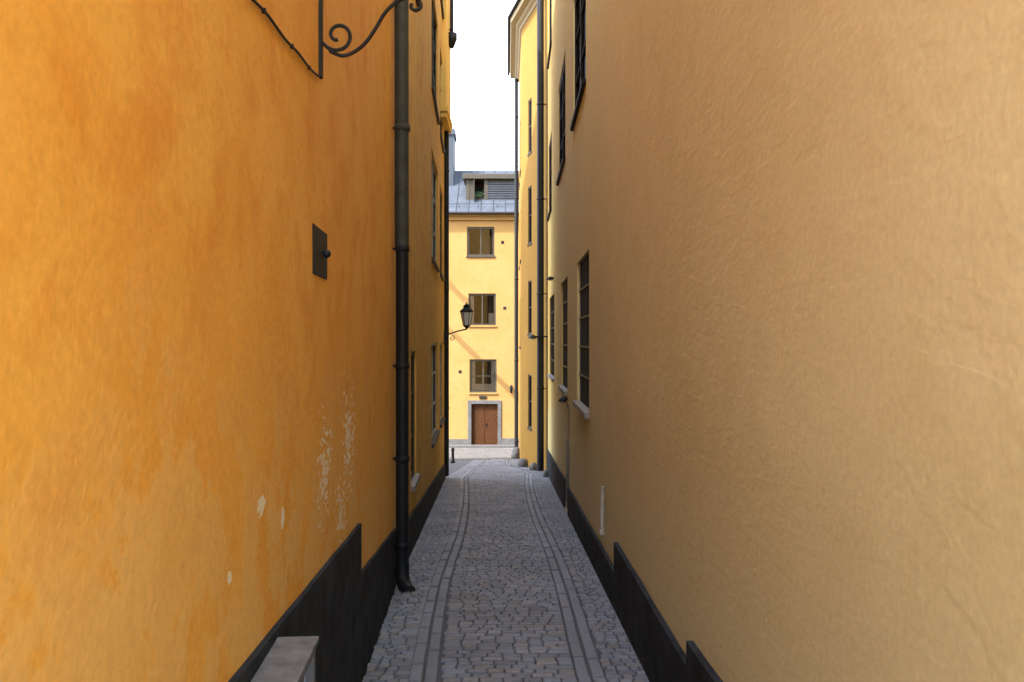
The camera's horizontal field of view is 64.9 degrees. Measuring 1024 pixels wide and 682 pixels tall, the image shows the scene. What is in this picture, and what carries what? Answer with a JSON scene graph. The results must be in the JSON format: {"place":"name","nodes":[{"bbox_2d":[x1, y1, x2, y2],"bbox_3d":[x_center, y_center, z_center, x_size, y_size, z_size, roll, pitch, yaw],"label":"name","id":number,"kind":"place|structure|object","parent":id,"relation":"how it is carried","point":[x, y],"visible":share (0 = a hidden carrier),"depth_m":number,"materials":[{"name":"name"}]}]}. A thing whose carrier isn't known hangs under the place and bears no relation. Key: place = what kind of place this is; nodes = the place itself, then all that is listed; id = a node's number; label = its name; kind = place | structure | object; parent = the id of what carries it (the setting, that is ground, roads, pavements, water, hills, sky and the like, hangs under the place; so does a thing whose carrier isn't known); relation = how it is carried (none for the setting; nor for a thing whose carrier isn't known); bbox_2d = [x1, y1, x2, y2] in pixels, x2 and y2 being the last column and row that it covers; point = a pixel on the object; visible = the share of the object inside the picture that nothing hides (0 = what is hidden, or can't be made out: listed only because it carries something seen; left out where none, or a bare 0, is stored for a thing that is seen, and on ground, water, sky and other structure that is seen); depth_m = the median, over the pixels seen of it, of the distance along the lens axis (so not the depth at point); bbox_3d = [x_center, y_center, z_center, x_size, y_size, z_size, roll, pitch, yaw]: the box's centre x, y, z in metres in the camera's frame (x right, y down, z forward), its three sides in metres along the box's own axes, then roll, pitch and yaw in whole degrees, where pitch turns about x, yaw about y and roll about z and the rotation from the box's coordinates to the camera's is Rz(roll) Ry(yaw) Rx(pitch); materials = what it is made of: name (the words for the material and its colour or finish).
{"place":"outdoors","nodes":[
{"label":"outdoors","id":0,"kind":"place"},
{"bbox_2d":[449,448,513,459],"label":"street","id":1,"kind":"structure","parent":0,"point":[480,453],"depth_m":31.86,"materials":[{"name":"stone"}]},
{"bbox_2d":[511,447,519,458],"bbox_3d":[0.164,3.986,28.588,0.399,0.459,0.416,0,0,0],"label":"guard stone","id":2,"kind":"object","parent":1,"relation":"on","point":[515,453],"visible":0.66,"depth_m":28.44,"materials":[{"name":"grey stone"}]},
{"bbox_2d":[449,445,518,447],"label":"pavement","id":3,"kind":"structure","parent":0,"point":[481,446],"depth_m":36.75,"materials":[{"name":"grey stone"}]},
{"bbox_2d":[451,0,518,170],"label":"sky","id":4,"kind":"structure","parent":0,"point":[482,91],"materials":[{"name":"white"}]},
{"bbox_2d":[365,460,638,681],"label":"ground","id":5,"kind":"structure","parent":0,"point":[457,465],"depth_m":6.90,"materials":[{"name":"grey stone"}]},
{"bbox_2d":[0,0,396,681],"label":"house","id":6,"kind":"structure","parent":5,"relation":"on","point":[196,420],"depth_m":1.90,"materials":[{"name":"orange paint"}]},
{"bbox_2d":[251,636,318,681],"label":"utility box","id":7,"kind":"object","parent":6,"relation":"attached to","point":[289,659],"visible":1,"depth_m":2.50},
{"bbox_2d":[252,0,318,76],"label":"cable","id":8,"kind":"object","parent":6,"relation":"attached to","point":[264,11],"visible":1,"depth_m":2.84,"materials":[{"name":"metal"}]},
{"bbox_2d":[312,223,330,279],"bbox_3d":[-0.849,-0.398,3.631,0.046,0.215,0.361,0,0,-4],"label":"wall plate","id":9,"kind":"object","parent":6,"relation":"attached to","point":[321,253],"depth_m":3.59,"materials":[{"name":"metal"}]},
{"bbox_2d":[318,0,422,78],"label":"iron bracket","id":10,"kind":"object","parent":6,"relation":"attached to","point":[331,50],"visible":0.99,"depth_m":3.61,"materials":[{"name":"black metal"}]},
{"bbox_2d":[393,0,415,592],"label":"drainpipe","id":11,"kind":"object","parent":6,"relation":"attached to","point":[401,127],"visible":0.93,"depth_m":7.65,"materials":[{"name":"black metal"}]},
{"bbox_2d":[395,0,452,556],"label":"house","id":12,"kind":"structure","parent":5,"relation":"on","point":[430,121],"depth_m":13.04,"materials":[{"name":"paint"}]},
{"bbox_2d":[411,351,419,491],"bbox_3d":[-1.288,0.995,10.403,0.140,1.730,0.997,0,0,-3],"label":"window","id":13,"kind":"structure","parent":12,"relation":"in","point":[415,478],"depth_m":10.76,"materials":[{"name":"brown glass"}]},
{"bbox_2d":[431,343,439,447],"bbox_3d":[-1.524,0.980,15.692,0.140,1.900,2.435,0,0,-3],"label":"window","id":14,"kind":"structure","parent":12,"relation":"in","point":[435,433],"depth_m":16.32,"materials":[{"name":"brown glass"}]},
{"bbox_2d":[431,158,439,271],"bbox_3d":[-1.524,-2.470,15.692,0.140,2.060,2.435,0,0,-3],"label":"window","id":15,"kind":"structure","parent":12,"relation":"in","point":[433,258],"depth_m":16.32,"materials":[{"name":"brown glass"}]},
{"bbox_2d":[431,0,439,124],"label":"window","id":16,"kind":"structure","parent":12,"relation":"in","point":[433,86],"depth_m":16.27,"materials":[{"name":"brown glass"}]},
{"bbox_2d":[440,0,443,18],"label":"window","id":17,"kind":"structure","parent":12,"relation":"in","point":[441,1],"depth_m":18.54,"materials":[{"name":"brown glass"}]},
{"bbox_2d":[440,342,444,427],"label":"window","id":18,"kind":"structure","parent":12,"relation":"in","point":[442,420],"depth_m":19.41,"materials":[{"name":"brown glass"}]},
{"bbox_2d":[440,192,444,281],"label":"window","id":19,"kind":"structure","parent":12,"relation":"in","point":[441,275],"depth_m":19.41,"materials":[{"name":"brown glass"}]},
{"bbox_2d":[440,59,444,153],"bbox_3d":[-1.657,-5.570,18.679,0.140,2.060,1.657,0,0,-3],"label":"window","id":20,"kind":"structure","parent":12,"relation":"in","point":[441,137],"depth_m":19.00,"materials":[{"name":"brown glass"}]},
{"bbox_2d":[444,131,448,475],"bbox_3d":[-1.655,-3.695,20.350,0.134,14.210,0.134,0,0,0],"label":"drainpipe","id":21,"kind":"object","parent":12,"relation":"attached to","point":[446,297],"visible":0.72,"depth_m":20.30,"materials":[{"name":"black metal"}]},
{"bbox_2d":[449,0,456,48],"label":"drainpipe","id":22,"kind":"object","parent":12,"relation":"attached to","point":[452,38],"visible":0.94,"depth_m":19.86,"materials":[{"name":"black metal"}]},
{"bbox_2d":[444,302,473,343],"bbox_3d":[-1.330,-0.446,20.000,0.752,1.036,0.346,0,0,0],"label":"street lamp","id":23,"kind":"object","parent":12,"relation":"attached to","point":[466,311],"visible":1,"depth_m":19.93,"materials":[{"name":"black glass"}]},
{"bbox_2d":[450,447,454,462],"bbox_3d":[-1.950,3.756,26.500,0.160,0.500,0.160,0,0,0],"label":"bollard","id":24,"kind":"object","parent":5,"relation":"on","point":[452,456],"visible":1,"depth_m":26.46,"materials":[{"name":"black metal"}]},
{"bbox_2d":[449,129,518,444],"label":"house","id":25,"kind":"structure","parent":5,"relation":"on","point":[481,280],"depth_m":38.00,"materials":[{"name":"paint"}]},
{"bbox_2d":[475,190,483,199],"bbox_3d":[-1.611,-7.019,38.798,0.700,0.591,0.293,0,0,0],"label":"potted plant","id":26,"kind":"object","parent":25,"relation":"on","point":[479,197],"visible":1,"depth_m":38.79,"materials":[{"name":"green plant"}]},
{"bbox_2d":[466,227,494,256],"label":"window","id":27,"kind":"structure","parent":25,"relation":"in","point":[480,240],"depth_m":38.95,"materials":[{"name":"brown glass"}]},
{"bbox_2d":[469,294,496,326],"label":"window","id":28,"kind":"structure","parent":25,"relation":"in","point":[483,306],"depth_m":38.95,"materials":[{"name":"brown glass"}]},
{"bbox_2d":[469,359,496,393],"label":"window","id":29,"kind":"structure","parent":25,"relation":"in","point":[483,372],"depth_m":38.17,"materials":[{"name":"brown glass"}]},
{"bbox_2d":[472,404,497,444],"bbox_3d":[-1.295,3.955,38.120,1.244,1.969,0.100,0,0,0],"label":"door","id":30,"kind":"structure","parent":25,"relation":"in","point":[484,416],"depth_m":38.12,"materials":[{"name":"brown wood"}]},
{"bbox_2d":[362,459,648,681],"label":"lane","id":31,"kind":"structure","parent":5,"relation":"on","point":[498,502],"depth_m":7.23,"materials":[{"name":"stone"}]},
{"bbox_2d":[517,458,527,466],"bbox_3d":[0.330,3.687,24.302,0.328,0.292,0.362,0,0,0],"label":"guard stone","id":32,"kind":"object","parent":31,"relation":"on","point":[522,462],"visible":0.69,"depth_m":24.18,"materials":[{"name":"grey stone"}]},
{"bbox_2d":[529,462,536,470],"bbox_3d":[0.627,3.592,22.998,0.289,0.252,0.281,0,0,0],"label":"guard stone","id":33,"kind":"object","parent":31,"relation":"on","point":[533,466],"visible":0.62,"depth_m":22.90,"materials":[{"name":"grey stone"}]},
{"bbox_2d":[543,469,548,477],"bbox_3d":[0.894,3.404,20.701,0.213,0.229,0.211,0,0,0],"label":"guard stone","id":34,"kind":"object","parent":31,"relation":"on","point":[545,473],"visible":0.69,"depth_m":20.62,"materials":[{"name":"grey stone"}]},
{"bbox_2d":[507,0,547,471],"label":"house","id":35,"kind":"structure","parent":5,"relation":"on","point":[522,42],"depth_m":24.08,"materials":[{"name":"yellow paint"}]},
{"bbox_2d":[514,79,517,447],"bbox_3d":[0.166,-2.734,29.800,0.164,13.933,0.164,0,0,-45],"label":"drainpipe","id":36,"kind":"object","parent":35,"relation":"attached to","point":[515,262],"visible":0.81,"depth_m":29.74,"materials":[{"name":"grey metal"}]},
{"bbox_2d":[527,375,531,430],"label":"window","id":37,"kind":"structure","parent":35,"relation":"in","point":[530,376],"depth_m":24.08,"materials":[{"name":"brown glass"}]},
{"bbox_2d":[527,280,531,335],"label":"window","id":38,"kind":"structure","parent":35,"relation":"in","point":[530,282],"depth_m":24.08,"materials":[{"name":"brown glass"}]},
{"bbox_2d":[527,186,531,246],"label":"window","id":39,"kind":"structure","parent":35,"relation":"in","point":[530,188],"depth_m":24.08,"materials":[{"name":"brown glass"}]},
{"bbox_2d":[527,98,531,156],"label":"window","id":40,"kind":"structure","parent":35,"relation":"in","point":[530,101],"depth_m":24.08,"materials":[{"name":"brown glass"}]},
{"bbox_2d":[528,335,546,339],"bbox_3d":[0.702,-0.102,22.000,0.517,0.144,0.228,0,0,0],"label":"wall lamp","id":41,"kind":"object","parent":35,"relation":"attached to","point":[531,337],"visible":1,"depth_m":21.94,"materials":[{"name":"black metal"}]},
{"bbox_2d":[537,0,546,470],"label":"drainpipe","id":42,"kind":"object","parent":35,"relation":"attached to","point":[540,234],"visible":0.83,"depth_m":22.02,"materials":[{"name":"black metal"}]},
{"bbox_2d":[547,0,1023,681],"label":"house","id":43,"kind":"structure","parent":5,"relation":"on","point":[785,374],"depth_m":2.52,"materials":[{"name":"beige paint"}]},
{"bbox_2d":[547,136,551,220],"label":"window","id":44,"kind":"structure","parent":43,"relation":"in","point":[550,148],"depth_m":21.12,"materials":[{"name":"brown glass"}]},
{"bbox_2d":[547,0,551,68],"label":"window","id":45,"kind":"structure","parent":43,"relation":"in","point":[550,1],"depth_m":20.96,"materials":[{"name":"brown glass"}]},
{"bbox_2d":[547,295,554,381],"bbox_3d":[0.976,-0.089,19.516,0.137,2.018,2.656,0,0,0],"label":"window","id":46,"kind":"structure","parent":43,"relation":"in","point":[551,376],"depth_m":19.99,"materials":[{"name":"brown glass"}]},
{"bbox_2d":[556,60,565,185],"bbox_3d":[0.962,-4.170,15.339,0.130,1.960,2.402,0,0,0],"label":"window","id":47,"kind":"structure","parent":43,"relation":"in","point":[562,157],"depth_m":15.91,"materials":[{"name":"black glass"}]},
{"bbox_2d":[558,397,567,402],"bbox_3d":[0.864,0.992,13.600,0.168,0.096,0.152,0,0,0],"label":"wall lamp","id":48,"kind":"object","parent":43,"relation":"attached to","point":[562,399],"visible":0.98,"depth_m":13.56,"materials":[{"name":"black metal"}]},
{"bbox_2d":[558,278,567,395],"bbox_3d":[0.951,-0.089,14.568,0.137,2.018,2.067,0,0,0],"label":"window","id":49,"kind":"structure","parent":43,"relation":"in","point":[563,388],"depth_m":14.72,"materials":[{"name":"brown glass"}]},
{"bbox_2d":[566,402,568,506],"bbox_3d":[0.966,1.974,13.600,0.069,1.848,1.000,0,0,0],"label":"drainpipe","id":50,"kind":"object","parent":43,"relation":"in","point":[567,405],"depth_m":13.53,"materials":[{"name":"metal"}]},
{"bbox_2d":[570,0,585,130],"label":"window","id":51,"kind":"structure","parent":43,"relation":"in","point":[580,5],"depth_m":11.13,"materials":[{"name":"black glass"}]},
{"bbox_2d":[573,253,588,418],"bbox_3d":[0.931,-0.089,10.515,0.137,2.018,1.971,0,0,0],"label":"window","id":52,"kind":"structure","parent":43,"relation":"in","point":[582,406],"depth_m":10.59,"materials":[{"name":"black glass"}]},
{"bbox_2d":[599,486,604,534],"bbox_3d":[0.887,1.664,7.909,0.055,0.473,0.060,0,0,0],"label":"conduit","id":53,"kind":"object","parent":43,"relation":"attached to","point":[602,511],"visible":0.99,"depth_m":7.89,"materials":[{"name":"beige metal"}]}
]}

